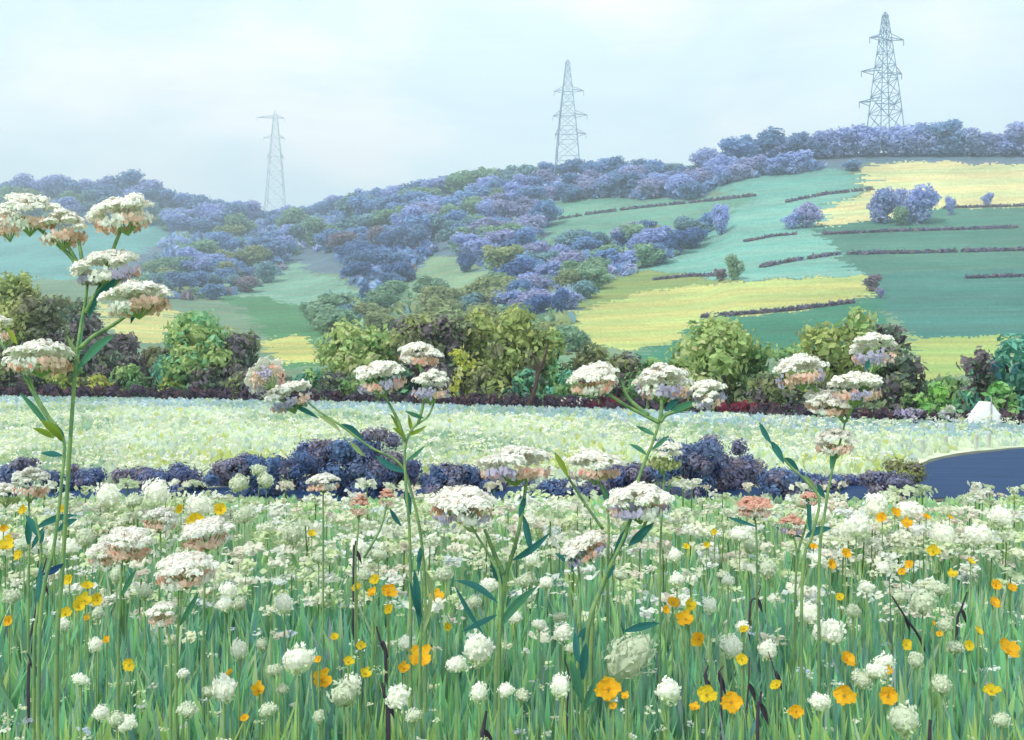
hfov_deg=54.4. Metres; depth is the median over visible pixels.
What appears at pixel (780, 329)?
green strip
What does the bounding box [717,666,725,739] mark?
withered stalk
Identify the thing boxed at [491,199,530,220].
distant tree
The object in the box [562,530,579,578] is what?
pale flower
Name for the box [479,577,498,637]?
white flower
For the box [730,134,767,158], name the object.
distant tree
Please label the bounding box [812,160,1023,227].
yellow field
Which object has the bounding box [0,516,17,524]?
pale flower
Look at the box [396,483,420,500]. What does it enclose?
pale flower
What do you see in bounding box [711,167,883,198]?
field
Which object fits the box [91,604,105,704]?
white flower
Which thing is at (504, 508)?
pale flower
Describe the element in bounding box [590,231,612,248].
distant tree
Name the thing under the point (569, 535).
pale flower
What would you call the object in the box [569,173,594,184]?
distant tree
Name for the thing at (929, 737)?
withered stalk
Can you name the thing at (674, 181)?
distant tree
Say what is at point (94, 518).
pale flower
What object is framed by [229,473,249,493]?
white flower
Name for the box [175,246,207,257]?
distant tree
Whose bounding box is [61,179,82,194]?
distant tree
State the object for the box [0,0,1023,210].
sky
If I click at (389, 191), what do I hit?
distant tree
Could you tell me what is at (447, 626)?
yellow flower
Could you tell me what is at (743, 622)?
white flower
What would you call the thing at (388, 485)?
pale flower
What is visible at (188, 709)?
white flower
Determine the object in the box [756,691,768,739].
withered stalk
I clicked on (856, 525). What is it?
white flower
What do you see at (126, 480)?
pale flower
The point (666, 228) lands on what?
distant tree
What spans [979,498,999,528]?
pale flower
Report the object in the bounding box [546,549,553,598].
pale flower
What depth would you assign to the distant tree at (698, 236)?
297.51 m
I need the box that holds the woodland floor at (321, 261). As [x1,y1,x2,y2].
[39,153,1023,310]
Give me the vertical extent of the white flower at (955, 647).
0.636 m
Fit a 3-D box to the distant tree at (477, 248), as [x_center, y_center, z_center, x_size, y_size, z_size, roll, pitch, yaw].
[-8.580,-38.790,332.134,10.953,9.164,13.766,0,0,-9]
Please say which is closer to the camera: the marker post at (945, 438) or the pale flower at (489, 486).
the pale flower at (489, 486)
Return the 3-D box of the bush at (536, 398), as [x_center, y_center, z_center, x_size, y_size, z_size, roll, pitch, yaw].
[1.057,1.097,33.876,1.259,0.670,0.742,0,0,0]
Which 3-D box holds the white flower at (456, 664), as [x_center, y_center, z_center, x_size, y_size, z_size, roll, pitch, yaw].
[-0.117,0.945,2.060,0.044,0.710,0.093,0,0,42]
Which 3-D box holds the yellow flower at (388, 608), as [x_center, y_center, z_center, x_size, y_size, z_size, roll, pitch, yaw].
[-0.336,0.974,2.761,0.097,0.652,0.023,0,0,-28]
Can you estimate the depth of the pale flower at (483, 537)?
3.92 m
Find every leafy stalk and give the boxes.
[25,515,76,739]
[409,569,483,739]
[570,622,659,739]
[759,422,824,739]
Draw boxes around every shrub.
[86,330,144,396]
[126,343,173,392]
[215,328,268,399]
[284,367,323,400]
[356,323,404,401]
[528,326,576,401]
[559,341,609,400]
[599,349,646,400]
[631,356,673,408]
[664,334,712,399]
[731,342,783,400]
[771,342,803,412]
[888,353,930,404]
[921,372,970,409]
[965,362,1019,401]
[988,331,1023,419]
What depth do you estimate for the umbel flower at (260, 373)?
2.35 m
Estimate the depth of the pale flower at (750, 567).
3.49 m
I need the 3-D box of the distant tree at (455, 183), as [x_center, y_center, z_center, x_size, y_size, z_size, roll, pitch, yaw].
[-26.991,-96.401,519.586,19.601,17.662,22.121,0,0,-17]
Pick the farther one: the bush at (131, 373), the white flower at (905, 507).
the bush at (131, 373)
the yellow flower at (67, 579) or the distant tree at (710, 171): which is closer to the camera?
the yellow flower at (67, 579)
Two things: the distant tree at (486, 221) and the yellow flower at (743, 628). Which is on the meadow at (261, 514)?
the yellow flower at (743, 628)
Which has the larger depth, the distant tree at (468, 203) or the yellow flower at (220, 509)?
the distant tree at (468, 203)
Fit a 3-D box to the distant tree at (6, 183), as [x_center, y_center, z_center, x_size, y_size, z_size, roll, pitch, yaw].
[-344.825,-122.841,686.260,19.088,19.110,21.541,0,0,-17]
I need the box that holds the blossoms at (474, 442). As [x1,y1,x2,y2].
[0,411,1023,474]
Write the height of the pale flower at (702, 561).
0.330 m
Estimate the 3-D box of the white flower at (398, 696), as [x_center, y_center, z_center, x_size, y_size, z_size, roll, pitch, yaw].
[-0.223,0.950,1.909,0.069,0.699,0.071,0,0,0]
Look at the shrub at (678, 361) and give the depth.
34.73 m
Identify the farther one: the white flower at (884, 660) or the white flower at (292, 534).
the white flower at (292, 534)
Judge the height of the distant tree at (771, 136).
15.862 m
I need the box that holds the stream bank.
[36,447,1023,503]
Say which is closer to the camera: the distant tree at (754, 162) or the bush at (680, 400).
the bush at (680, 400)
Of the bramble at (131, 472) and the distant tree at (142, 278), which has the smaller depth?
the bramble at (131, 472)
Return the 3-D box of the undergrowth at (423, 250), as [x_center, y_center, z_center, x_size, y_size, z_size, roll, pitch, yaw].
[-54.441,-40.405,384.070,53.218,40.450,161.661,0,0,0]
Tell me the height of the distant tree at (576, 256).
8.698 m
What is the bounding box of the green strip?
[634,295,890,363]
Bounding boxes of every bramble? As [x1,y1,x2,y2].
[0,455,41,496]
[38,463,108,490]
[109,465,154,486]
[136,466,197,496]
[167,460,219,490]
[202,457,257,485]
[220,452,289,497]
[265,449,322,491]
[293,438,346,483]
[318,436,387,496]
[358,424,407,489]
[393,457,424,486]
[409,472,430,486]
[421,461,478,494]
[467,466,507,491]
[504,472,534,485]
[531,475,584,497]
[570,479,612,496]
[594,461,645,489]
[630,463,665,483]
[648,437,726,497]
[688,431,750,491]
[724,453,767,485]
[756,464,813,497]
[800,472,846,490]
[829,472,869,485]
[860,469,915,496]
[881,457,931,487]
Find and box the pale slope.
[223,261,358,304]
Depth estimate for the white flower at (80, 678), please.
1.94 m
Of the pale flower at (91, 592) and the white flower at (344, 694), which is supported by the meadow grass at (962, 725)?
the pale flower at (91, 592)
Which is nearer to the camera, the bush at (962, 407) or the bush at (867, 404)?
the bush at (962, 407)
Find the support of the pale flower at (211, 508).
on the meadow grass at (962, 725)
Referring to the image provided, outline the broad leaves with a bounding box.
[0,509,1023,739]
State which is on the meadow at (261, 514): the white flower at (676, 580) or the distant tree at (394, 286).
the white flower at (676, 580)
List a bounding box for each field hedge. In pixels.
[553,192,756,220]
[652,272,714,279]
[700,297,855,317]
[743,231,796,241]
[758,250,841,267]
[785,187,874,202]
[821,224,1018,234]
[846,246,1023,254]
[943,203,1023,208]
[964,272,1023,278]
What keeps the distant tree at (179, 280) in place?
on the pale slope
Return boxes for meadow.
[0,396,1023,506]
[30,508,951,521]
[405,255,489,303]
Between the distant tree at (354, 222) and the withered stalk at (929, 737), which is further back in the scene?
the distant tree at (354, 222)
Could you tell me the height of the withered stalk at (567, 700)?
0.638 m
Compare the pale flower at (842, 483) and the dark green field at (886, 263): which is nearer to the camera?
the pale flower at (842, 483)
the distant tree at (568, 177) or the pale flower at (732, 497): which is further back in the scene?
the distant tree at (568, 177)
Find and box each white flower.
[0,588,22,667]
[15,537,31,622]
[47,535,61,625]
[60,538,81,573]
[60,616,69,691]
[71,672,90,739]
[76,526,94,579]
[88,636,102,731]
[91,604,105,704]
[91,704,109,739]
[93,482,121,519]
[106,709,124,739]
[108,565,122,613]
[114,713,137,739]
[122,492,144,511]
[136,583,153,685]
[141,477,170,532]
[161,633,175,645]
[175,701,198,739]
[176,668,190,739]
[186,491,210,516]
[202,686,214,739]
[211,672,237,738]
[213,595,233,658]
[218,581,238,656]
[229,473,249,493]
[230,505,256,570]
[230,637,248,739]
[232,595,246,666]
[249,464,266,523]
[256,471,274,537]
[256,637,266,739]
[257,521,276,565]
[258,701,277,739]
[266,663,283,739]
[274,592,294,683]
[276,682,289,739]
[281,519,306,586]
[281,641,316,739]
[310,549,327,623]
[312,709,324,739]
[326,678,360,739]
[344,671,361,739]
[349,538,367,619]
[357,567,371,641]
[369,547,387,609]
[385,683,410,739]
[398,634,415,691]
[404,707,421,739]
[433,565,453,614]
[445,655,468,739]
[462,628,494,723]
[467,594,481,684]
[469,681,488,739]
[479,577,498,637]
[496,681,514,739]
[508,610,522,683]
[514,688,530,739]
[516,571,537,644]
[525,550,539,620]
[531,619,546,681]
[538,575,552,625]
[549,671,569,739]
[553,612,568,675]
[553,620,572,718]
[563,642,573,739]
[601,624,659,734]
[613,569,627,641]
[654,675,681,739]
[667,547,680,592]
[668,570,684,658]
[685,573,697,595]
[703,595,716,683]
[714,569,728,653]
[719,633,742,725]
[721,574,734,682]
[729,525,750,580]
[735,620,751,652]
[741,531,760,595]
[757,638,777,731]
[759,556,778,637]
[789,573,804,608]
[791,491,810,528]
[794,597,820,728]
[804,502,834,534]
[807,691,832,739]
[808,553,826,583]
[812,618,846,715]
[839,513,872,604]
[844,603,860,721]
[850,667,874,739]
[857,580,874,652]
[861,492,888,537]
[864,662,888,739]
[870,650,895,721]
[875,561,889,618]
[887,700,921,739]
[891,588,906,648]
[892,500,925,523]
[906,589,936,689]
[907,651,923,739]
[930,581,950,630]
[931,520,956,583]
[931,673,952,739]
[936,617,953,727]
[946,640,964,730]
[961,523,995,595]
[987,503,1015,552]
[989,711,1012,739]
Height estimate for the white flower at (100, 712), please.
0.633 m
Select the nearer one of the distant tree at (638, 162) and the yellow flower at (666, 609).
the yellow flower at (666, 609)
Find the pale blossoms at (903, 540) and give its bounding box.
[0,486,1023,648]
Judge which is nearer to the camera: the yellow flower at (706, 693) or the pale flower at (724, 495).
the yellow flower at (706, 693)
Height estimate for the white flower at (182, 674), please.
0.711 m
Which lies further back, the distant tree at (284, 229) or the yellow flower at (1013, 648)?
the distant tree at (284, 229)
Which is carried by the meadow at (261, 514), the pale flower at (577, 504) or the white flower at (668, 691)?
the white flower at (668, 691)
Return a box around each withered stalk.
[26,653,36,737]
[30,558,48,657]
[352,541,361,638]
[376,626,387,714]
[381,683,394,739]
[480,711,492,739]
[564,657,573,737]
[703,665,710,739]
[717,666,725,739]
[745,657,755,724]
[748,586,761,640]
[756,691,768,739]
[768,652,781,690]
[891,596,936,673]
[927,719,931,739]
[955,592,967,658]
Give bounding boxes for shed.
[558,398,591,407]
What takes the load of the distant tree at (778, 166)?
on the field at (802, 183)
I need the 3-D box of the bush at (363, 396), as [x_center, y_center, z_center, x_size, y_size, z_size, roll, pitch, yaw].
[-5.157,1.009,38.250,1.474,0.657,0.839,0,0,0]
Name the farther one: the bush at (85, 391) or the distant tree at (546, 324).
the distant tree at (546, 324)
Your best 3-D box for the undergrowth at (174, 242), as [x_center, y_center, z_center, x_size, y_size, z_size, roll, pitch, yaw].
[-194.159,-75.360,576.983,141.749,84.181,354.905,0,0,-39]
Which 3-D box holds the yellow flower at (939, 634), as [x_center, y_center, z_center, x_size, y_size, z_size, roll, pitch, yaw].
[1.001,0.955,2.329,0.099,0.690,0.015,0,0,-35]
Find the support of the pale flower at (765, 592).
on the meadow grass at (962, 725)
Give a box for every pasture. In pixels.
[543,193,758,240]
[571,270,742,310]
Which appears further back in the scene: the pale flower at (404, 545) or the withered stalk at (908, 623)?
the pale flower at (404, 545)
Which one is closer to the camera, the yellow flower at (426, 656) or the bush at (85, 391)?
the yellow flower at (426, 656)
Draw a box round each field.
[0,223,169,281]
[83,300,182,342]
[214,294,328,369]
[261,334,319,365]
[568,274,877,349]
[638,187,865,281]
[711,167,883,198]
[811,207,1023,273]
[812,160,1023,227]
[861,266,1023,338]
[902,333,1017,380]
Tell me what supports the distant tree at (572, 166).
on the hillside
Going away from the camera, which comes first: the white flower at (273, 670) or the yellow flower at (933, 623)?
the white flower at (273, 670)
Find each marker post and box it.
[920,438,925,453]
[944,434,947,443]
[974,433,978,449]
[987,431,990,447]
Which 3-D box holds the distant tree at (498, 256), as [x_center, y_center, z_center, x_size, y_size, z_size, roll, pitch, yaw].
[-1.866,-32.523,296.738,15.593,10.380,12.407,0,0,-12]
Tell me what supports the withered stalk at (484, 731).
on the meadow at (261, 514)
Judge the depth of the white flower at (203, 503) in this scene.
5.02 m
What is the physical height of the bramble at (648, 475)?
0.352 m
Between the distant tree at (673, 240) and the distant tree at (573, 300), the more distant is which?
the distant tree at (673, 240)
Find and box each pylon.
[257,111,285,212]
[553,59,586,172]
[859,11,905,150]
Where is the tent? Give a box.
[963,397,1012,423]
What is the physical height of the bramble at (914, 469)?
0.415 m
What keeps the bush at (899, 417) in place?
on the meadow at (922, 460)
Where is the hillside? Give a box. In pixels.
[8,153,1023,386]
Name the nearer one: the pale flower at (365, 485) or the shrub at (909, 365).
the pale flower at (365, 485)
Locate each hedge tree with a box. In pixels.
[0,270,50,386]
[21,293,75,395]
[58,296,116,386]
[157,308,239,396]
[302,316,386,400]
[380,311,445,402]
[432,311,482,394]
[462,307,501,397]
[478,302,553,404]
[679,311,759,412]
[790,319,862,415]
[832,306,891,411]
[861,323,916,409]
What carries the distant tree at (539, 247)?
on the woodland floor at (321, 261)
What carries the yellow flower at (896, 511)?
on the meadow at (261, 514)
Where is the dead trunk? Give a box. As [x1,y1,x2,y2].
[526,343,548,405]
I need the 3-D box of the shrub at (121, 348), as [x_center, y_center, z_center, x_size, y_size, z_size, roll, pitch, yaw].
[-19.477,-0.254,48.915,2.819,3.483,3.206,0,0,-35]
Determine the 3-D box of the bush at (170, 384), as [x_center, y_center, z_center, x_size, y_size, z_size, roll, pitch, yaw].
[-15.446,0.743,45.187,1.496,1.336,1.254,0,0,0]
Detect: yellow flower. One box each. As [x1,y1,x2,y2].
[0,524,8,575]
[0,538,13,587]
[3,615,11,698]
[4,531,15,552]
[13,549,21,604]
[18,504,26,533]
[61,606,72,706]
[64,574,71,653]
[72,600,84,689]
[76,591,91,669]
[81,580,94,613]
[83,614,89,700]
[91,593,102,606]
[102,635,109,703]
[122,658,134,739]
[175,504,182,546]
[186,513,204,524]
[214,503,226,533]
[226,669,232,739]
[240,714,248,739]
[251,680,264,739]
[308,529,315,587]
[313,667,331,739]
[314,655,320,710]
[330,633,338,714]
[343,655,354,739]
[351,582,361,653]
[356,640,365,718]
[360,666,371,739]
[367,586,375,702]
[369,574,379,669]
[381,584,397,677]
[384,604,392,689]
[398,660,409,739]
[409,643,431,738]
[429,588,443,657]
[444,622,451,702]
[594,676,621,739]
[609,702,616,739]
[621,691,628,739]
[663,605,669,674]
[667,597,679,678]
[676,609,693,739]
[683,543,689,586]
[685,597,696,651]
[689,701,699,739]
[691,632,704,739]
[697,684,717,739]
[703,541,709,598]
[711,528,717,569]
[720,691,742,739]
[736,653,747,725]
[739,625,748,716]
[769,679,781,739]
[787,704,804,739]
[810,543,817,584]
[828,559,836,617]
[833,685,856,739]
[836,593,843,659]
[841,547,851,634]
[841,651,855,739]
[876,512,886,560]
[879,686,897,739]
[885,665,892,731]
[891,507,901,572]
[898,568,905,639]
[901,516,912,559]
[902,639,911,735]
[905,560,913,620]
[923,513,930,560]
[926,544,940,576]
[932,620,935,720]
[936,631,942,732]
[947,568,957,640]
[948,515,952,569]
[965,640,974,695]
[968,557,975,627]
[975,626,982,735]
[982,683,1001,739]
[990,596,1000,647]
[991,579,1001,637]
[999,637,1020,731]
[1008,583,1017,662]
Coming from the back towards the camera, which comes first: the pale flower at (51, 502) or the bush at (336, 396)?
the bush at (336, 396)
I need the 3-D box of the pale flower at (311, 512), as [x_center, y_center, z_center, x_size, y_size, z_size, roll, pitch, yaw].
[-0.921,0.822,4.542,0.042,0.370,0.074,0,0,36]
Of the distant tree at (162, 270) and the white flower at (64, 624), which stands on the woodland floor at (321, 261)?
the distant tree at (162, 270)
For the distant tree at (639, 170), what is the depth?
429.71 m
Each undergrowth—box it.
[0,197,309,272]
[132,261,288,299]
[306,184,553,268]
[312,289,579,347]
[333,239,439,290]
[488,228,706,312]
[543,158,857,199]
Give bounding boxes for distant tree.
[0,180,14,189]
[0,185,28,200]
[2,199,42,216]
[11,173,38,188]
[12,188,43,198]
[29,178,52,197]
[36,174,70,196]
[41,211,60,226]
[50,209,80,226]
[53,196,84,222]
[56,190,85,204]
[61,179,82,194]
[79,178,96,191]
[79,189,98,211]
[83,196,108,210]
[84,184,123,200]
[93,176,123,187]
[94,188,124,198]
[103,169,145,189]
[121,189,146,199]
[128,179,163,199]
[131,275,158,294]
[135,272,175,290]
[139,200,164,222]
[141,259,157,270]
[143,257,179,272]
[144,188,166,207]
[154,212,182,230]
[155,266,179,277]
[158,188,177,208]
[158,208,195,232]
[165,271,200,290]
[172,192,197,208]
[172,255,194,271]
[175,194,193,208]
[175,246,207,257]
[176,208,200,217]
[179,256,212,272]
[182,194,214,213]
[188,238,226,253]
[189,270,210,286]
[190,215,221,236]
[192,202,237,225]
[199,283,227,299]
[202,231,240,251]
[202,252,236,261]
[202,258,221,272]
[203,273,219,284]
[208,267,238,283]
[209,198,223,205]
[212,224,246,236]
[214,261,243,275]
[216,249,241,260]
[218,202,251,221]
[219,274,240,286]
[221,212,257,234]
[221,259,247,267]
[234,236,247,248]
[234,244,273,266]
[234,276,260,292]
[235,267,254,276]
[240,200,266,220]
[247,235,296,260]
[251,210,266,219]
[254,260,281,282]
[259,229,283,238]
[261,214,281,226]
[265,210,277,215]
[270,235,299,253]
[274,204,291,215]
[274,206,310,228]
[277,223,296,236]
[286,220,310,243]
[296,292,355,326]
[298,205,312,215]
[300,216,338,246]
[305,305,343,324]
[306,202,324,214]
[310,309,363,344]
[312,228,341,252]
[316,198,334,215]
[326,194,342,210]
[326,231,359,251]
[332,192,375,217]
[332,241,350,262]
[333,213,376,230]
[338,303,358,319]
[339,261,373,277]
[340,248,375,268]
[343,243,370,256]
[345,226,367,240]
[347,193,377,217]
[347,239,380,246]
[353,301,393,320]
[354,187,368,195]
[359,283,369,299]
[360,289,400,307]
[362,310,399,332]
[363,244,394,265]
[365,187,381,197]
[365,209,392,226]
[366,225,386,245]
[367,247,406,265]
[372,193,403,210]
[372,228,393,244]
[375,279,409,297]
[377,229,400,249]
[377,272,405,282]
[378,205,408,225]
[379,184,398,196]
[381,261,417,280]
[383,224,397,228]
[384,201,409,209]
[388,205,425,226]
[390,223,431,249]
[397,179,425,189]
[398,186,419,194]
[399,212,438,236]
[401,190,441,204]
[406,201,442,214]
[411,275,450,296]
[414,284,462,305]
[415,186,446,196]
[415,195,451,206]
[419,298,465,313]
[420,176,446,192]
[425,305,462,333]
[428,212,446,232]
[430,175,452,195]
[436,217,476,243]
[438,203,467,215]
[441,169,468,195]
[441,188,480,211]
[442,209,472,222]
[450,218,478,232]
[450,231,486,253]
[451,225,478,253]
[456,252,477,271]
[457,274,506,295]
[457,291,488,311]
[461,196,482,215]
[462,302,503,318]
[463,166,502,184]
[463,174,501,190]
[463,217,504,236]
[464,184,490,196]
[464,214,485,219]
[471,238,499,263]
[474,192,506,213]
[474,198,501,216]
[476,225,500,237]
[479,244,524,268]
[480,286,507,306]
[482,181,498,193]
[482,271,509,278]
[483,222,524,238]
[484,228,516,246]
[487,178,509,188]
[488,186,510,202]
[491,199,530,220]
[491,289,521,306]
[492,217,510,224]
[492,261,534,276]
[496,275,518,286]
[497,304,530,313]
[500,163,539,181]
[500,181,530,201]
[500,226,537,246]
[504,214,547,233]
[504,277,534,291]
[506,294,529,305]
[510,173,536,186]
[510,184,548,200]
[511,253,545,272]
[514,196,540,210]
[515,271,536,279]
[516,241,550,256]
[516,274,554,287]
[516,287,552,301]
[520,294,552,314]
[523,250,559,261]
[526,199,563,227]
[529,169,555,181]
[529,175,546,186]
[529,320,542,330]
[533,261,562,277]
[534,320,577,331]
[537,161,559,175]
[540,274,556,284]
[545,186,559,199]
[546,249,586,263]
[551,244,571,252]
[551,268,581,287]
[551,288,569,312]
[551,324,592,351]
[553,182,583,201]
[553,228,587,247]
[554,287,583,308]
[556,163,568,176]
[557,259,594,282]
[559,171,584,185]
[561,158,585,173]
[562,229,591,239]
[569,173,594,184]
[570,236,603,249]
[570,280,599,298]
[575,179,595,198]
[576,266,613,288]
[577,160,593,173]
[579,259,607,273]
[583,169,602,178]
[587,256,611,267]
[589,174,614,196]
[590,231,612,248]
[591,157,610,174]
[591,243,621,256]
[593,248,620,261]
[602,168,623,176]
[605,155,629,171]
[609,221,639,234]
[610,171,640,195]
[611,230,632,244]
[614,163,625,170]
[615,250,642,263]
[617,164,646,175]
[617,222,648,239]
[625,229,669,249]
[626,158,648,167]
[632,243,665,266]
[633,177,668,198]
[636,163,661,175]
[636,173,654,180]
[639,219,657,228]
[641,225,672,236]
[646,159,667,173]
[646,172,667,181]
[649,242,674,263]
[658,230,691,251]
[661,172,688,188]
[664,162,674,171]
[664,174,696,192]
[667,162,683,170]
[667,166,690,174]
[673,167,704,177]
[673,215,710,230]
[676,181,704,199]
[678,227,709,248]
[687,164,696,169]
[688,147,721,166]
[689,171,698,178]
[694,171,712,183]
[697,212,714,232]
[702,154,738,169]
[704,169,717,178]
[711,164,731,183]
[711,203,729,234]
[713,268,727,281]
[717,136,742,158]
[723,164,750,181]
[725,252,745,280]
[728,156,749,165]
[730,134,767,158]
[739,154,766,176]
[752,126,789,157]
[760,157,774,174]
[766,138,790,157]
[766,155,793,174]
[774,149,813,173]
[780,212,802,228]
[786,131,813,157]
[792,201,824,227]
[801,139,825,158]
[809,130,845,158]
[828,124,866,157]
[842,160,861,170]
[848,132,882,155]
[849,123,889,155]
[863,273,882,291]
[866,186,902,222]
[876,287,885,297]
[879,134,903,155]
[881,124,926,155]
[892,205,909,225]
[893,188,907,206]
[903,183,941,223]
[913,130,941,155]
[915,118,964,155]
[938,131,966,155]
[945,195,956,214]
[954,127,986,155]
[976,132,1004,155]
[980,192,993,203]
[992,134,1017,155]
[1003,121,1023,155]
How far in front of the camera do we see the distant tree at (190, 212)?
602.10 m
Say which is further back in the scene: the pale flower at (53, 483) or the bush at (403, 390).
the bush at (403, 390)
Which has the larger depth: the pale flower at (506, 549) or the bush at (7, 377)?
the bush at (7, 377)
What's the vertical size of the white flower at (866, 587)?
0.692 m
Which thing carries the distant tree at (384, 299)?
on the hillside
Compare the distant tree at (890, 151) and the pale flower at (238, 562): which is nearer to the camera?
the pale flower at (238, 562)
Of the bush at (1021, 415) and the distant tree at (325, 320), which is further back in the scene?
the distant tree at (325, 320)
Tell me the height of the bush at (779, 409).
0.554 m
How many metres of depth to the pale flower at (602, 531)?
4.34 m
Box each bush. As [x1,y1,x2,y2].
[0,344,23,389]
[0,385,29,395]
[9,364,51,395]
[11,384,45,396]
[36,356,88,396]
[36,382,67,396]
[49,385,90,396]
[75,386,105,397]
[85,373,114,396]
[92,383,128,396]
[109,363,156,397]
[113,384,150,397]
[134,386,170,398]
[149,352,185,397]
[157,374,185,392]
[163,387,187,399]
[173,386,214,399]
[184,362,228,398]
[198,386,225,397]
[215,387,249,400]
[219,370,250,398]
[238,387,262,400]
[267,376,292,390]
[282,390,300,400]
[303,389,331,401]
[312,370,350,400]
[320,390,354,401]
[336,365,379,401]
[350,391,375,402]
[361,390,396,401]
[379,364,418,402]
[382,393,413,403]
[405,389,437,404]
[423,362,462,403]
[428,392,459,403]
[444,392,478,404]
[447,345,477,404]
[463,366,504,404]
[463,393,498,405]
[483,392,517,405]
[501,367,548,403]
[501,394,541,407]
[525,393,558,405]
[543,369,593,399]
[543,394,572,408]
[562,393,597,407]
[585,395,617,408]
[594,377,630,404]
[603,398,633,409]
[620,370,661,408]
[630,394,659,409]
[651,400,680,412]
[667,376,695,409]
[671,397,704,411]
[685,398,729,412]
[688,371,745,411]
[711,401,744,413]
[727,399,766,412]
[735,371,785,414]
[749,400,785,416]
[767,399,803,415]
[779,379,826,414]
[792,404,825,417]
[823,383,876,411]
[825,403,868,419]
[857,406,885,419]
[872,373,921,418]
[874,407,897,419]
[893,407,923,422]
[895,408,922,420]
[899,392,920,417]
[913,380,953,419]
[914,408,941,422]
[933,409,957,420]
[937,404,964,422]
[952,388,981,414]
[956,346,1000,403]
[959,409,972,417]
[974,408,1008,414]
[981,380,1018,416]
[1000,410,1023,424]
[1009,395,1023,417]
[1016,411,1023,423]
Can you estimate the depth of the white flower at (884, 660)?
2.34 m
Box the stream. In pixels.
[15,448,1023,499]
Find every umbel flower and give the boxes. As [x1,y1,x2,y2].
[0,192,174,739]
[0,315,75,739]
[0,465,75,665]
[85,525,155,739]
[142,507,176,677]
[144,600,177,739]
[153,551,219,739]
[180,515,235,734]
[244,357,434,729]
[305,472,340,665]
[349,488,401,665]
[353,341,449,739]
[426,484,502,739]
[455,444,550,739]
[554,446,627,714]
[555,530,606,739]
[566,361,727,739]
[578,480,677,739]
[643,440,682,683]
[728,491,831,689]
[736,496,773,664]
[772,331,897,718]
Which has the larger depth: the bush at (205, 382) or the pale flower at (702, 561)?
the bush at (205, 382)
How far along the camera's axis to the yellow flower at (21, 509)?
4.79 m
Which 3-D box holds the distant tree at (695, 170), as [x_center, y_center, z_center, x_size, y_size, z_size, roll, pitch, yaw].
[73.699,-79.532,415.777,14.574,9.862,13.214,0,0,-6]
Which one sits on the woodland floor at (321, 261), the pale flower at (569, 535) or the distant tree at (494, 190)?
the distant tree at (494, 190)
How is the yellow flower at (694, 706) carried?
on the meadow at (261, 514)
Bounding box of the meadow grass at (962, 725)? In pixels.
[0,493,1023,739]
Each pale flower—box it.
[0,504,22,527]
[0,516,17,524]
[0,550,12,612]
[10,531,19,586]
[11,481,28,522]
[25,484,40,488]
[32,530,47,580]
[41,483,53,506]
[43,574,57,615]
[44,550,59,601]
[46,500,63,509]
[47,479,65,506]
[61,502,77,567]
[74,485,95,517]
[80,514,105,531]
[82,505,106,543]
[85,558,93,626]
[94,507,106,536]
[100,516,117,533]
[101,563,117,614]
[111,554,127,635]
[114,481,124,489]
[119,478,138,495]
[120,511,142,547]
[124,518,141,524]
[129,481,139,492]
[131,509,146,540]
[132,568,150,630]
[141,502,160,547]
[150,547,168,590]
[160,478,177,504]
[173,479,190,513]
[182,507,199,540]
[184,479,206,490]
[200,489,216,515]
[209,506,217,553]
[225,507,239,564]
[234,560,242,617]
[240,569,250,636]
[276,481,294,525]
[279,483,291,518]
[281,566,301,628]
[284,513,303,522]
[298,518,313,555]
[301,510,315,551]
[304,565,317,627]
[312,496,319,536]
[319,559,336,620]
[320,510,334,545]
[355,478,376,508]
[358,483,374,538]
[365,521,379,540]
[373,526,402,582]
[383,480,407,507]
[395,541,412,590]
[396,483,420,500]
[418,506,428,554]
[420,537,440,589]
[476,534,495,573]
[483,480,502,519]
[483,540,498,592]
[485,560,496,619]
[498,505,517,541]
[498,546,517,605]
[506,525,521,577]
[519,561,540,624]
[523,484,536,524]
[534,508,565,562]
[545,532,561,575]
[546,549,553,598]
[548,505,570,532]
[549,532,568,578]
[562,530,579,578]
[564,530,580,608]
[566,479,585,512]
[568,500,583,530]
[574,489,602,529]
[581,504,605,563]
[596,528,605,573]
[598,550,605,577]
[602,533,619,583]
[610,556,620,602]
[624,541,648,583]
[630,527,639,558]
[648,540,677,612]
[655,548,669,604]
[667,525,684,547]
[672,478,688,523]
[678,507,703,557]
[681,567,705,623]
[682,478,701,510]
[696,496,707,521]
[697,556,709,595]
[700,484,711,525]
[706,534,712,575]
[714,492,730,541]
[717,523,729,579]
[721,507,735,556]
[729,492,745,518]
[730,500,742,525]
[740,562,755,625]
[742,482,758,518]
[758,561,765,621]
[761,491,770,542]
[785,543,804,574]
[789,482,812,543]
[816,483,827,499]
[828,479,847,518]
[832,546,853,619]
[836,533,855,581]
[855,534,870,577]
[863,538,878,582]
[869,523,881,579]
[878,488,891,497]
[881,564,899,623]
[887,484,909,502]
[892,513,905,563]
[902,488,932,504]
[905,545,924,593]
[908,484,937,521]
[909,511,928,559]
[918,528,928,580]
[948,547,971,583]
[952,509,978,545]
[958,492,975,524]
[959,499,973,525]
[967,480,984,508]
[969,486,996,516]
[971,487,989,519]
[975,548,1002,595]
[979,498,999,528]
[984,484,994,531]
[990,520,1003,574]
[993,492,1006,499]
[993,531,1016,602]
[995,530,1013,563]
[1000,564,1023,626]
[1006,486,1022,527]
[1009,510,1019,551]
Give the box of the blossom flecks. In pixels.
[0,545,1020,739]
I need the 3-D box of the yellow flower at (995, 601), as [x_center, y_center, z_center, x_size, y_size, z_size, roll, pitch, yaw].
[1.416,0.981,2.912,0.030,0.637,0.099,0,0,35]
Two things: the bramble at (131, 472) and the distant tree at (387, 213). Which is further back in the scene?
the distant tree at (387, 213)

